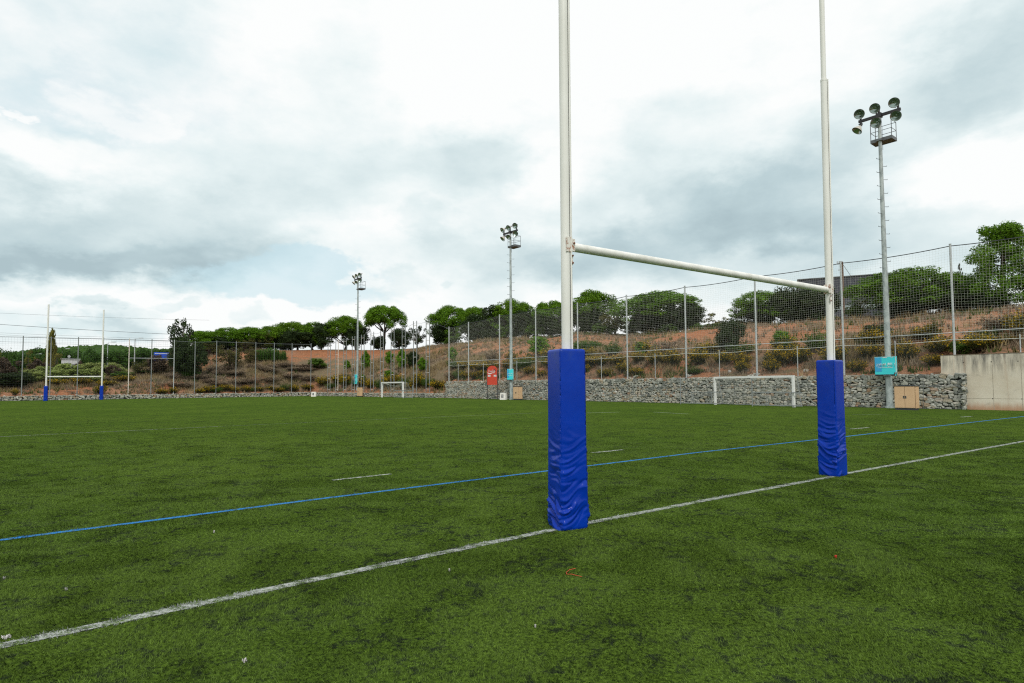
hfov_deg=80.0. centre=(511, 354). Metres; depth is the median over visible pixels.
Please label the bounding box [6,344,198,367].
ridge forest
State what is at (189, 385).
dry bush
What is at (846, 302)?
window
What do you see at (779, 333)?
young pine
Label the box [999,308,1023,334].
broom bush
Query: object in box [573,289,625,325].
stone pine
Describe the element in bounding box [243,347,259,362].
olive tree
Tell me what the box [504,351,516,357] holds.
broom bush
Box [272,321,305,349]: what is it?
stone pine
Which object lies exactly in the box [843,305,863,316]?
bush
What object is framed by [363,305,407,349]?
stone pine
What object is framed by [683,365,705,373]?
green bush
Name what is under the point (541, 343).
young pine
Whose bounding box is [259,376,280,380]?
dry bush
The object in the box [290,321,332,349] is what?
stone pine
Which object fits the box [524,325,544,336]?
crest bush
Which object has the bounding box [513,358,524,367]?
green bush
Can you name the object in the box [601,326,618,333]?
crest bush
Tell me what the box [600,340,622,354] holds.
green bush
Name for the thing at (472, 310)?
stone pine
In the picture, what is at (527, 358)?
broom bush
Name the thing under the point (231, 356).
olive tree
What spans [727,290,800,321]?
stone pine
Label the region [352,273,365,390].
floodlight mast
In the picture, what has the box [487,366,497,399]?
arched board
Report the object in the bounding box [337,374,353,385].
broom bush
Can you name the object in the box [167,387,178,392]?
broom bush
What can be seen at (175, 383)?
dry bush
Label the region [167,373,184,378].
dry bush
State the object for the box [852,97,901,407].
floodlight mast
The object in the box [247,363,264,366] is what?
dry bush
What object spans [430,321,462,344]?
oak tree
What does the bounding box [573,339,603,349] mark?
bush
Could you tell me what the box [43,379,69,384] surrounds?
broom bush
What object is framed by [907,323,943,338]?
broom bush
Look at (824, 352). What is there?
broom bush
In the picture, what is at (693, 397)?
steel frame
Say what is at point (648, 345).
broom bush
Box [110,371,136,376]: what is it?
bush
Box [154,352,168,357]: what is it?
billboard
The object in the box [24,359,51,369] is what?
brown bush
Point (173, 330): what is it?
dark tree
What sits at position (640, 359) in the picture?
broom bush
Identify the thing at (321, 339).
oak tree
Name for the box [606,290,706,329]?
stone pine
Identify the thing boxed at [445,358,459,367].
green bush
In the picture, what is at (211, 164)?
sky
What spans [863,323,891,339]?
oak bush
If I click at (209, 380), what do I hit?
dry bush
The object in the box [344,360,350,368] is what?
young pine
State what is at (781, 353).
broom bush
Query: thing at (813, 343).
green bush
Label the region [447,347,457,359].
young pine
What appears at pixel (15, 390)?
broom bush
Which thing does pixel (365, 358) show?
young pine
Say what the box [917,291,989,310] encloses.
oak tree
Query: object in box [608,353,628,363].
broom bush
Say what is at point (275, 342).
oak tree
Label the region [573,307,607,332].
oak tree
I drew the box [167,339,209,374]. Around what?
oak tree
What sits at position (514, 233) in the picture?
floodlight mast
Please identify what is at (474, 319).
oak tree
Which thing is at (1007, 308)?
dead bracken
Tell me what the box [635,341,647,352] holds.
young pine
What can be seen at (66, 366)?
pale bush
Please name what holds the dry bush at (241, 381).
on the hillside
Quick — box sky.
[0,0,1023,351]
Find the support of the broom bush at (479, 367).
on the hillside
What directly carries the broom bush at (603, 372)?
on the hillside
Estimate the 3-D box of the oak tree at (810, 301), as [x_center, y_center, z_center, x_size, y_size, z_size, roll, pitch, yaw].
[32.190,-5.059,65.720,7.031,4.614,5.981,1,-3,-22]
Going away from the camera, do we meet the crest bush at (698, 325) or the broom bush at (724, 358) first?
the broom bush at (724, 358)
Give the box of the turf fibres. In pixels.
[0,410,1023,682]
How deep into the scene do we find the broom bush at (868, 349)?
40.76 m
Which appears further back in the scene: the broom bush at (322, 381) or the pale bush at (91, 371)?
the broom bush at (322, 381)
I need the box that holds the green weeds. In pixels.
[0,303,1023,394]
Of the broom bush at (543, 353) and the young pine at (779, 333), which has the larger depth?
the broom bush at (543, 353)
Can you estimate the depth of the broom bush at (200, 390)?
85.80 m
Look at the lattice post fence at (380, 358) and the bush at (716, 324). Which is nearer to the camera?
the bush at (716, 324)
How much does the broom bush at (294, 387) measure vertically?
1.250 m
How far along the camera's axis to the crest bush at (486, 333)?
101.60 m
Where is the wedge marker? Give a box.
[500,393,506,399]
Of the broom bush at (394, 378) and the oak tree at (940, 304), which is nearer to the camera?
the oak tree at (940, 304)
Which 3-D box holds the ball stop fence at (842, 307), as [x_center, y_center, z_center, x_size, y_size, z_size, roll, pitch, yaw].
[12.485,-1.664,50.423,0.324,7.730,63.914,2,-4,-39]
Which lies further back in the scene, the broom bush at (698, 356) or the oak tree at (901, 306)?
the oak tree at (901, 306)
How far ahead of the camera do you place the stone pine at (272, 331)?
114.17 m
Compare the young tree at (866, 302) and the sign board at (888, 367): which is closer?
the sign board at (888, 367)
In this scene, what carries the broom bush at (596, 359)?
on the hillside
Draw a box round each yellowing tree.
[23,350,36,369]
[42,353,62,366]
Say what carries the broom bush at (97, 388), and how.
on the hillside
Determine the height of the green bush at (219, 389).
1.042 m
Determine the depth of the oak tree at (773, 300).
66.21 m
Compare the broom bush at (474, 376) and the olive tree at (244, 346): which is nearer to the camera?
the broom bush at (474, 376)
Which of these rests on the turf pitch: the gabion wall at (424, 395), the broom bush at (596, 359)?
the gabion wall at (424, 395)
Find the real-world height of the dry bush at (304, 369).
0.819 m
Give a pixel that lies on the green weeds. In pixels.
(866, 371)
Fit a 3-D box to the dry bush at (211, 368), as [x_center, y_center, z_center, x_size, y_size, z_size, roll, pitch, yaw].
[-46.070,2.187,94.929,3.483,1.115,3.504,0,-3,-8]
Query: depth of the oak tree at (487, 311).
103.00 m
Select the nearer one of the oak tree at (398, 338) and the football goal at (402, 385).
the football goal at (402, 385)
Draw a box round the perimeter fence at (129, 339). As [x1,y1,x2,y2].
[0,336,310,395]
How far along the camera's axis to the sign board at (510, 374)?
63.39 m
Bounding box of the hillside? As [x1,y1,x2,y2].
[0,309,1023,398]
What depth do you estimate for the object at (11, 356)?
126.34 m
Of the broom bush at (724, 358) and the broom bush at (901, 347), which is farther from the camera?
the broom bush at (724, 358)
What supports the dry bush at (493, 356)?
on the hillside
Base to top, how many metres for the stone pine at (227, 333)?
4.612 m
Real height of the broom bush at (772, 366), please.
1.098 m
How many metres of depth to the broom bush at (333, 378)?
95.76 m
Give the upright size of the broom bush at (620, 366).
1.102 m
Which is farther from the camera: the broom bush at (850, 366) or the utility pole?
the utility pole
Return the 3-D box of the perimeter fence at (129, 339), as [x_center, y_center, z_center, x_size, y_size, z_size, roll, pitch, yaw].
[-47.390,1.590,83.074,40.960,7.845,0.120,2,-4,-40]
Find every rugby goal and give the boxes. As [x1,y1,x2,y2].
[43,304,104,400]
[547,0,846,530]
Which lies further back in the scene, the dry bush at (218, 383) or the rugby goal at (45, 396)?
the dry bush at (218, 383)
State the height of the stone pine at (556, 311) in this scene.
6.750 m
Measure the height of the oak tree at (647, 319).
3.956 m
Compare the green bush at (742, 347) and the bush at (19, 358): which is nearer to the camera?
the green bush at (742, 347)
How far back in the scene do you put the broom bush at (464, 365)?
80.10 m
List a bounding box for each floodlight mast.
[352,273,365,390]
[500,223,520,399]
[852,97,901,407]
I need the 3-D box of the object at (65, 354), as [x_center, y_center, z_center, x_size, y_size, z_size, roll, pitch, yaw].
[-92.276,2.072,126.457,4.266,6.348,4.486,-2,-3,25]
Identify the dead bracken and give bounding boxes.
[1,303,1023,394]
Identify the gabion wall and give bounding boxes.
[0,392,310,400]
[316,392,444,397]
[444,373,967,409]
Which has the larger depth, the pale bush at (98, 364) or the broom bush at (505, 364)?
the pale bush at (98, 364)
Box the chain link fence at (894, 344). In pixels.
[453,334,1020,380]
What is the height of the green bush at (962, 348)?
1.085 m
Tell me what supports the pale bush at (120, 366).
on the hillside
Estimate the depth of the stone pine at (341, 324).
117.88 m
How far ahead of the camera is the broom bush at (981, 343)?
34.85 m
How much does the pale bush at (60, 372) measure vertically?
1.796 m
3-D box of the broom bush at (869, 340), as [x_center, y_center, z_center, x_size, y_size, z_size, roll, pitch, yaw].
[25.198,-1.369,42.352,2.479,1.510,2.307,-1,-3,20]
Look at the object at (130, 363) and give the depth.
133.48 m
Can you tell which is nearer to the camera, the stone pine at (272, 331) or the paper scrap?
the paper scrap
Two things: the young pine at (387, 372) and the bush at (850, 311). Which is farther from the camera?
the young pine at (387, 372)
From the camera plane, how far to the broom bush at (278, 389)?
92.74 m
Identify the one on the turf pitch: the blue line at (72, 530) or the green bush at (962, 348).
the blue line at (72, 530)
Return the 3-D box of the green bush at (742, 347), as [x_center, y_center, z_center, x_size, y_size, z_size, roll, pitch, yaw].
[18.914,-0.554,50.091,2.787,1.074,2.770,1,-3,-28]
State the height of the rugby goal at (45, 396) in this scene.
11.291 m
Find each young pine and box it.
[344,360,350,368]
[360,350,369,368]
[384,370,392,376]
[385,351,393,364]
[396,349,406,366]
[417,357,427,369]
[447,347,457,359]
[527,336,548,356]
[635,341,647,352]
[770,330,796,348]
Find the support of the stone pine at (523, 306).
on the hillside
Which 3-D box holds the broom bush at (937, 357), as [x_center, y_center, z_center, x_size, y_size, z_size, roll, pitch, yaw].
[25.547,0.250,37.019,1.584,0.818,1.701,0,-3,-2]
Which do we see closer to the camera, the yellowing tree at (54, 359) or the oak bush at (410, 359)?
the oak bush at (410, 359)
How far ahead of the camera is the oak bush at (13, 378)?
76.59 m
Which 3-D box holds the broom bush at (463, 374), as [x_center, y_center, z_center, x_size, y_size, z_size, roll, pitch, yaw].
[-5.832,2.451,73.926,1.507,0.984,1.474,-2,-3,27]
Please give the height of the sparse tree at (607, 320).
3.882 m
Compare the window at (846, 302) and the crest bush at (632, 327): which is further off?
the window at (846, 302)
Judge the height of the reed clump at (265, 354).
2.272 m
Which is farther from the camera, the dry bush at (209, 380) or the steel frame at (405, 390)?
the dry bush at (209, 380)
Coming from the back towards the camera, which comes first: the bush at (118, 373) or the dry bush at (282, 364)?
the dry bush at (282, 364)
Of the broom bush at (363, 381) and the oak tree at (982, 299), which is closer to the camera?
the oak tree at (982, 299)
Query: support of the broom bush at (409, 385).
on the hillside
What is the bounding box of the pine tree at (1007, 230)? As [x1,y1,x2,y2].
[956,220,1023,303]
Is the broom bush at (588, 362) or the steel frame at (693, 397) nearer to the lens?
the steel frame at (693, 397)
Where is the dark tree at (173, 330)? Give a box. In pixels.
[167,317,194,350]
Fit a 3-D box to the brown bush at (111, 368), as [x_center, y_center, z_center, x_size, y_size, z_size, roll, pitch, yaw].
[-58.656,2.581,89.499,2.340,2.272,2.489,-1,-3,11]
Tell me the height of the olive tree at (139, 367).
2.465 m
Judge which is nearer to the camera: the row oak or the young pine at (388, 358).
the young pine at (388, 358)
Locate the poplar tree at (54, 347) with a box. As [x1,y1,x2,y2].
[45,327,57,366]
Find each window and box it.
[834,300,853,309]
[857,298,879,308]
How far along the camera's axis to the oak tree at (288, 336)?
114.50 m
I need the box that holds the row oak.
[278,335,297,349]
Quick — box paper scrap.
[1,634,10,638]
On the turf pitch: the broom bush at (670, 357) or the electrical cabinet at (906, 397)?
the electrical cabinet at (906, 397)
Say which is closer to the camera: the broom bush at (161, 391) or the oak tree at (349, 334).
the broom bush at (161, 391)
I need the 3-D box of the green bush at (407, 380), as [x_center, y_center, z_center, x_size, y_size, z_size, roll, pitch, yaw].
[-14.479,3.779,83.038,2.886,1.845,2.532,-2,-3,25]
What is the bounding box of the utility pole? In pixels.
[837,261,871,317]
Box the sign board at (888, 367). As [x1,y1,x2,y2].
[875,356,896,375]
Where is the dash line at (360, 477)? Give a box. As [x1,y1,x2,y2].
[333,473,389,479]
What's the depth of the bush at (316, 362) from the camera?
103.20 m
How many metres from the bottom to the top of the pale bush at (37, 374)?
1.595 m
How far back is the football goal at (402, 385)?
78.20 m
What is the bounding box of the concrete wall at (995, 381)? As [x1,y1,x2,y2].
[940,352,1023,410]
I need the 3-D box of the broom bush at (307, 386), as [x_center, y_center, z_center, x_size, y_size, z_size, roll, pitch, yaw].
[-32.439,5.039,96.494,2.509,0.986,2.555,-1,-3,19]
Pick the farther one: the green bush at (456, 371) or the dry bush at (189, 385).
the dry bush at (189, 385)
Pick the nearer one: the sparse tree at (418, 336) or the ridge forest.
the sparse tree at (418, 336)
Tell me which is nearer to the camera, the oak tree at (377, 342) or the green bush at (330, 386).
the green bush at (330, 386)
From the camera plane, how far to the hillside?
73.16 m
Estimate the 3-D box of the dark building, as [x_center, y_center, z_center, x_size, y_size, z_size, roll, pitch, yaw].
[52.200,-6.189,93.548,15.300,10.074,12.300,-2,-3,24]
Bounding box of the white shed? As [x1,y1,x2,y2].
[61,359,79,366]
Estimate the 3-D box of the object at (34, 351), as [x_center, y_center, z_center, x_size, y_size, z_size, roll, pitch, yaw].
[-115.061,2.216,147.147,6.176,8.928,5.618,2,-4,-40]
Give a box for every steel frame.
[394,385,412,397]
[680,378,720,403]
[751,378,802,405]
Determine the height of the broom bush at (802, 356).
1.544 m
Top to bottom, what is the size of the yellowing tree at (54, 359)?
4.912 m
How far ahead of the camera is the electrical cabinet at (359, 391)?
85.47 m
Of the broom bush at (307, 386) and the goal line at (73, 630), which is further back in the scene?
the broom bush at (307, 386)
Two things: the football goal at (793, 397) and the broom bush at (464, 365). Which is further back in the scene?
the broom bush at (464, 365)
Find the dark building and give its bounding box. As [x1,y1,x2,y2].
[796,273,915,320]
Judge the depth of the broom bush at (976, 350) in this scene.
36.37 m
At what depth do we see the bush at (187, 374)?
90.30 m
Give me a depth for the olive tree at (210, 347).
104.37 m
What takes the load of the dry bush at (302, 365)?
on the hillside
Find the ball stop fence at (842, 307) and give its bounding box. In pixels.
[448,236,1023,380]
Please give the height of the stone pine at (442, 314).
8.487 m
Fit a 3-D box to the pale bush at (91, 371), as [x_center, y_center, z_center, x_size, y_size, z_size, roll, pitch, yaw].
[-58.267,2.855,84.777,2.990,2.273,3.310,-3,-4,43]
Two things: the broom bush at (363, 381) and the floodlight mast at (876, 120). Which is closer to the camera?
the floodlight mast at (876, 120)
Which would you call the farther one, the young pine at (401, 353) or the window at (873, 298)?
the young pine at (401, 353)
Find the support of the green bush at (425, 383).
on the hillside
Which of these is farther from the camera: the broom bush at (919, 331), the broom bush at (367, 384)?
the broom bush at (367, 384)
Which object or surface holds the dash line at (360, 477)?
on the turf pitch
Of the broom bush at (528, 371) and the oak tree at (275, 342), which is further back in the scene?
the oak tree at (275, 342)
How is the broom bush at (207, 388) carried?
on the hillside
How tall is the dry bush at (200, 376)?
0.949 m
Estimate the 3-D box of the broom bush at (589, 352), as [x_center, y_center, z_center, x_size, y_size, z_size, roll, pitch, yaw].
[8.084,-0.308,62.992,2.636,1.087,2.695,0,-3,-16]
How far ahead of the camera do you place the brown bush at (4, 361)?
86.79 m
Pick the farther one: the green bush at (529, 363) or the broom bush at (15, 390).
the broom bush at (15, 390)
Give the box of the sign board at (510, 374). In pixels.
[507,369,513,380]
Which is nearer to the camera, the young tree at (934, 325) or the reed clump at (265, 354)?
the young tree at (934, 325)
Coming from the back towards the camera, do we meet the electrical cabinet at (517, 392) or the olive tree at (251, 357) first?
the olive tree at (251, 357)
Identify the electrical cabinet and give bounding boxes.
[357,387,361,396]
[513,386,522,399]
[894,385,919,409]
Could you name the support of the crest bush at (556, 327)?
on the hillside
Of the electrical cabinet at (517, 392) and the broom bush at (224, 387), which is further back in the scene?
the broom bush at (224, 387)
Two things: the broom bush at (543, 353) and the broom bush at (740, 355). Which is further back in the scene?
the broom bush at (543, 353)
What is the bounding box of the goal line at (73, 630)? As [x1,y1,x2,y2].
[0,441,1023,648]
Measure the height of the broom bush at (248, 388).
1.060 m
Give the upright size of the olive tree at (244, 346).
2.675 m
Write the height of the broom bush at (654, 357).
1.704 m
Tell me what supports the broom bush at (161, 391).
on the hillside
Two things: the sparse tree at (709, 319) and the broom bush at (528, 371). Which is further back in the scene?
the sparse tree at (709, 319)
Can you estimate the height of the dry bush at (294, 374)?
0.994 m
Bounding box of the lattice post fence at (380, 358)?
[327,319,437,392]
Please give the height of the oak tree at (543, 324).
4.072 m
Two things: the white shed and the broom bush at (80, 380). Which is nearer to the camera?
the broom bush at (80, 380)
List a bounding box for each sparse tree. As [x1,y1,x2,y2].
[408,325,425,347]
[595,311,627,334]
[702,313,728,323]
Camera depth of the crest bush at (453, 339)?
107.23 m
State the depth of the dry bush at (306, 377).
98.36 m
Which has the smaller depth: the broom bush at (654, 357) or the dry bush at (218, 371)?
the broom bush at (654, 357)
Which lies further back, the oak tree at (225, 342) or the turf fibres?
the oak tree at (225, 342)
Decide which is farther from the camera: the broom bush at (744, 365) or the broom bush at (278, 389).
the broom bush at (278, 389)
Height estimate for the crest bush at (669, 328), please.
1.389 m
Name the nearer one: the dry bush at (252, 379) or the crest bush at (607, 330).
the crest bush at (607, 330)
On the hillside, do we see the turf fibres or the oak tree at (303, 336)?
the oak tree at (303, 336)
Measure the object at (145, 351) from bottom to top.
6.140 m
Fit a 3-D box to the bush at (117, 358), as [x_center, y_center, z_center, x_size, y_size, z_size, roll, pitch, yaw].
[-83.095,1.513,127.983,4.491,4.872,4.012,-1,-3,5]
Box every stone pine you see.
[178,330,217,348]
[207,327,249,349]
[232,326,271,341]
[259,325,286,347]
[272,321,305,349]
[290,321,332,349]
[324,315,364,349]
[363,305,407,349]
[424,304,465,335]
[454,306,485,337]
[488,299,533,337]
[529,300,560,328]
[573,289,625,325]
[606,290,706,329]
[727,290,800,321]
[839,265,974,315]
[915,275,985,299]
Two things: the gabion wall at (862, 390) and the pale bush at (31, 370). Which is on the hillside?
the pale bush at (31, 370)
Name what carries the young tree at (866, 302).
on the hillside
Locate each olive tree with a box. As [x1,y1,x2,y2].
[131,360,148,374]
[201,342,217,354]
[211,344,243,368]
[235,338,256,350]
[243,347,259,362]
[257,331,273,348]
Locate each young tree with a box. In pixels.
[852,300,872,315]
[926,319,941,340]
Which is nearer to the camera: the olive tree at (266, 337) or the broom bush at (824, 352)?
the broom bush at (824, 352)
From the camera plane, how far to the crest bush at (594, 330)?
85.67 m
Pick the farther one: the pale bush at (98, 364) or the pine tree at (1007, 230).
the pale bush at (98, 364)
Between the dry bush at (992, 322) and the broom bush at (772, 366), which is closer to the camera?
the dry bush at (992, 322)
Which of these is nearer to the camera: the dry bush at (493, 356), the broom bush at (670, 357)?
the broom bush at (670, 357)
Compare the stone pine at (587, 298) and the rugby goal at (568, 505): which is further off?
the stone pine at (587, 298)
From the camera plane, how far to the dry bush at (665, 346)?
56.06 m
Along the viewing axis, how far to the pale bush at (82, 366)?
87.57 m
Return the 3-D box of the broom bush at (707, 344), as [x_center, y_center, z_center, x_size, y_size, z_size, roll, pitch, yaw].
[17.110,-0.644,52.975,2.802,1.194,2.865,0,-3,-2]
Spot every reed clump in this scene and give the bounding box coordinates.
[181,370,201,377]
[254,347,289,360]
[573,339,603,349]
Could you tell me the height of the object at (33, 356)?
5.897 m
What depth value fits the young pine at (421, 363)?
86.22 m
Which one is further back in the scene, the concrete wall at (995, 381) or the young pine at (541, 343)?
the young pine at (541, 343)
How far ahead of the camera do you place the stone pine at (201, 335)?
104.67 m
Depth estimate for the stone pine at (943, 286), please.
56.85 m
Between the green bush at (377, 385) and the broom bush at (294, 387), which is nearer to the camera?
the green bush at (377, 385)
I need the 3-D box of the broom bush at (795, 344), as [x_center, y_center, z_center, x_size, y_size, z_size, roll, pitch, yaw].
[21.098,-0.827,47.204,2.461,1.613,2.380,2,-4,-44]
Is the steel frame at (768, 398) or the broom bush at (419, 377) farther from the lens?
the broom bush at (419, 377)
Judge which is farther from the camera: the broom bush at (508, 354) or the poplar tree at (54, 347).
the poplar tree at (54, 347)
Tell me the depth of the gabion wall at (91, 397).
81.05 m
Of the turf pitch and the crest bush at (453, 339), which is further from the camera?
the crest bush at (453, 339)
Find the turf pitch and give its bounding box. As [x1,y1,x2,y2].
[0,396,1023,682]
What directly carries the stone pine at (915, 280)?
on the hillside
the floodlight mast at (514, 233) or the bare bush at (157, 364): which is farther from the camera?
the bare bush at (157, 364)
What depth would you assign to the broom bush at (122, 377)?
85.79 m
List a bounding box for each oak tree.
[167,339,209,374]
[203,336,238,350]
[251,332,273,348]
[270,334,282,349]
[275,331,297,349]
[280,329,311,349]
[305,323,339,349]
[340,324,370,349]
[370,336,385,349]
[387,328,411,348]
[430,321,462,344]
[459,313,485,340]
[477,303,508,338]
[504,310,536,336]
[530,313,560,335]
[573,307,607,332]
[627,307,662,331]
[658,302,706,331]
[731,305,777,323]
[766,286,813,323]
[775,284,840,322]
[873,292,935,316]
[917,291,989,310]
[954,292,1019,310]
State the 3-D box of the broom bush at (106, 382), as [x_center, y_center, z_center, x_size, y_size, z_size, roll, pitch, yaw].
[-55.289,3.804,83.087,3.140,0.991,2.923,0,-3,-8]
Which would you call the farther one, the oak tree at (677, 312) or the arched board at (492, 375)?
the oak tree at (677, 312)
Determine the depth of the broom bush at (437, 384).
77.69 m
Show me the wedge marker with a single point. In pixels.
(503, 396)
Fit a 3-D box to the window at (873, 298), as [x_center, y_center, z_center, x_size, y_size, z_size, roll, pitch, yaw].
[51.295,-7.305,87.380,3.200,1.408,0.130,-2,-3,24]
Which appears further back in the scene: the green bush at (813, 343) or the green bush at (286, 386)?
the green bush at (286, 386)
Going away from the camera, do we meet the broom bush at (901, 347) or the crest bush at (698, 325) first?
the broom bush at (901, 347)
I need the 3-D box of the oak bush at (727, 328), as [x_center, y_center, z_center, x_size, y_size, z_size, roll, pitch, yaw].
[18.246,-1.532,51.582,2.549,3.261,2.996,0,-3,-13]
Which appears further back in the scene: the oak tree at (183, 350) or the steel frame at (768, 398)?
the oak tree at (183, 350)
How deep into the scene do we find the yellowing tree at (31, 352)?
103.13 m
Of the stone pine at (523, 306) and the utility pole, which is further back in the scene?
the stone pine at (523, 306)
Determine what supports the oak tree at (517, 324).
on the hillside
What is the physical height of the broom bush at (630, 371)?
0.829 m
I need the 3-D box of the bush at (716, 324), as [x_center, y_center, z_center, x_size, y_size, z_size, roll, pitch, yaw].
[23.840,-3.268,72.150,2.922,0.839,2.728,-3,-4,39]
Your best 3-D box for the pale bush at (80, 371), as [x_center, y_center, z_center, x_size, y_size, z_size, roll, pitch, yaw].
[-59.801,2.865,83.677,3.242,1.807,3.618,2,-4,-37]
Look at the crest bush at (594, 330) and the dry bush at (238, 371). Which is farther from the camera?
the dry bush at (238, 371)
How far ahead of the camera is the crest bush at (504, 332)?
99.07 m
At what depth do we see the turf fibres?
5.42 m
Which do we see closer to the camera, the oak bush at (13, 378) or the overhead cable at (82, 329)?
the oak bush at (13, 378)
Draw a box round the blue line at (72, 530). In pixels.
[0,416,1023,540]
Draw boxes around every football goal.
[381,382,411,397]
[713,375,802,406]
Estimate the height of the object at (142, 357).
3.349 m
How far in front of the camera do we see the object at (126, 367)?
166.25 m
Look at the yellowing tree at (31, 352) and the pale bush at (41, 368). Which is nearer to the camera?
the pale bush at (41, 368)
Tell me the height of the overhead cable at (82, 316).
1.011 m
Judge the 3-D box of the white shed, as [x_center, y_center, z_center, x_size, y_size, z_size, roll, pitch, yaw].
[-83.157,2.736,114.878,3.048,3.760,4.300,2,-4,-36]
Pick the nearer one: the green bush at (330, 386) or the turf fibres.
the turf fibres
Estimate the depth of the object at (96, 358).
126.30 m
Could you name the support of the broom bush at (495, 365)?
on the hillside
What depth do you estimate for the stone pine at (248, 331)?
110.91 m
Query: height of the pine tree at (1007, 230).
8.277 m
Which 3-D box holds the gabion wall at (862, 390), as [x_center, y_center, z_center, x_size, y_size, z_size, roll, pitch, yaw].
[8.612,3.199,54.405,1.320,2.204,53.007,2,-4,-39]
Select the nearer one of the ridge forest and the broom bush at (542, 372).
the broom bush at (542, 372)
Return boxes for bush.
[0,357,21,373]
[0,371,37,387]
[10,388,19,394]
[21,369,35,371]
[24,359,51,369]
[28,371,44,381]
[35,366,52,373]
[41,369,67,379]
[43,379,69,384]
[51,363,76,370]
[61,369,89,378]
[61,377,92,383]
[71,363,92,369]
[80,367,106,381]
[86,362,107,374]
[93,384,108,393]
[94,380,118,385]
[103,365,120,375]
[106,362,129,375]
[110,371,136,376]
[112,374,136,380]
[145,354,169,373]
[154,388,168,393]
[159,381,190,386]
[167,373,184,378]
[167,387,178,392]
[178,382,193,386]
[193,388,205,392]
[195,373,210,378]
[201,385,216,391]
[202,378,219,382]
[204,366,227,371]
[208,381,227,384]
[210,386,221,392]
[211,369,226,373]
[218,384,232,390]
[225,369,248,374]
[230,380,251,382]
[240,385,251,390]
[243,378,260,382]
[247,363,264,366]
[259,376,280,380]
[270,387,285,391]
[277,362,294,365]
[279,373,298,377]
[280,383,290,390]
[289,384,299,390]
[293,366,313,370]
[297,364,313,366]
[298,374,318,379]
[300,383,314,389]
[307,358,328,367]
[315,374,331,385]
[325,383,334,388]
[330,374,344,383]
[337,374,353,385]
[353,377,368,386]
[364,379,374,387]
[374,380,384,388]
[382,375,393,387]
[390,373,403,386]
[397,376,412,388]
[406,351,419,366]
[406,381,415,388]
[411,371,425,387]
[419,378,436,386]
[428,378,445,388]
[442,336,462,343]
[444,371,454,377]
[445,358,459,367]
[452,368,465,377]
[457,359,471,369]
[459,372,469,377]
[466,371,482,378]
[472,360,488,370]
[477,328,497,338]
[482,360,498,368]
[483,350,500,359]
[495,326,515,337]
[501,357,518,368]
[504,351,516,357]
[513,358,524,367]
[517,355,538,362]
[520,357,537,366]
[522,367,534,373]
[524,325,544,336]
[537,370,547,375]
[538,348,552,357]
[551,323,574,335]
[583,346,601,356]
[585,353,595,364]
[590,354,609,364]
[591,323,603,333]
[596,368,613,375]
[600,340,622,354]
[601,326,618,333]
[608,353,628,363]
[613,361,631,371]
[621,323,644,333]
[626,367,643,373]
[629,351,647,362]
[632,340,652,350]
[645,347,666,364]
[652,340,680,354]
[658,324,678,333]
[661,347,684,365]
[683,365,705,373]
[687,345,710,364]
[690,323,701,330]
[694,341,720,353]
[702,323,721,328]
[712,349,732,363]
[714,317,747,351]
[725,341,757,353]
[728,350,753,363]
[733,357,751,371]
[761,357,780,371]
[762,345,793,365]
[768,335,799,352]
[785,342,812,362]
[799,330,826,349]
[816,342,850,359]
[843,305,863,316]
[845,360,869,371]
[853,342,884,357]
[856,326,892,344]
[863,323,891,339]
[891,338,922,359]
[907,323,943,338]
[919,353,940,364]
[920,332,961,352]
[948,340,973,353]
[959,333,1003,349]
[962,328,998,351]
[973,313,1018,329]
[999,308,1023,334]
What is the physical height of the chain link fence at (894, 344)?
2.270 m
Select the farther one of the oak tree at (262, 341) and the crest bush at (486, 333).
the oak tree at (262, 341)
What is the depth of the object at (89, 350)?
153.73 m
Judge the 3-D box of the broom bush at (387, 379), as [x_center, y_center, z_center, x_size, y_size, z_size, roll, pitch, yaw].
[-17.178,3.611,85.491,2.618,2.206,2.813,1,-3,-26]
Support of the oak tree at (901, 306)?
on the hillside
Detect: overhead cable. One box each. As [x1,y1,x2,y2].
[0,324,180,334]
[8,313,181,319]
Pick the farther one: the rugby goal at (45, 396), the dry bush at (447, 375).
the dry bush at (447, 375)
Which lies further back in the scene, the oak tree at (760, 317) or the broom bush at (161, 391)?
the broom bush at (161, 391)

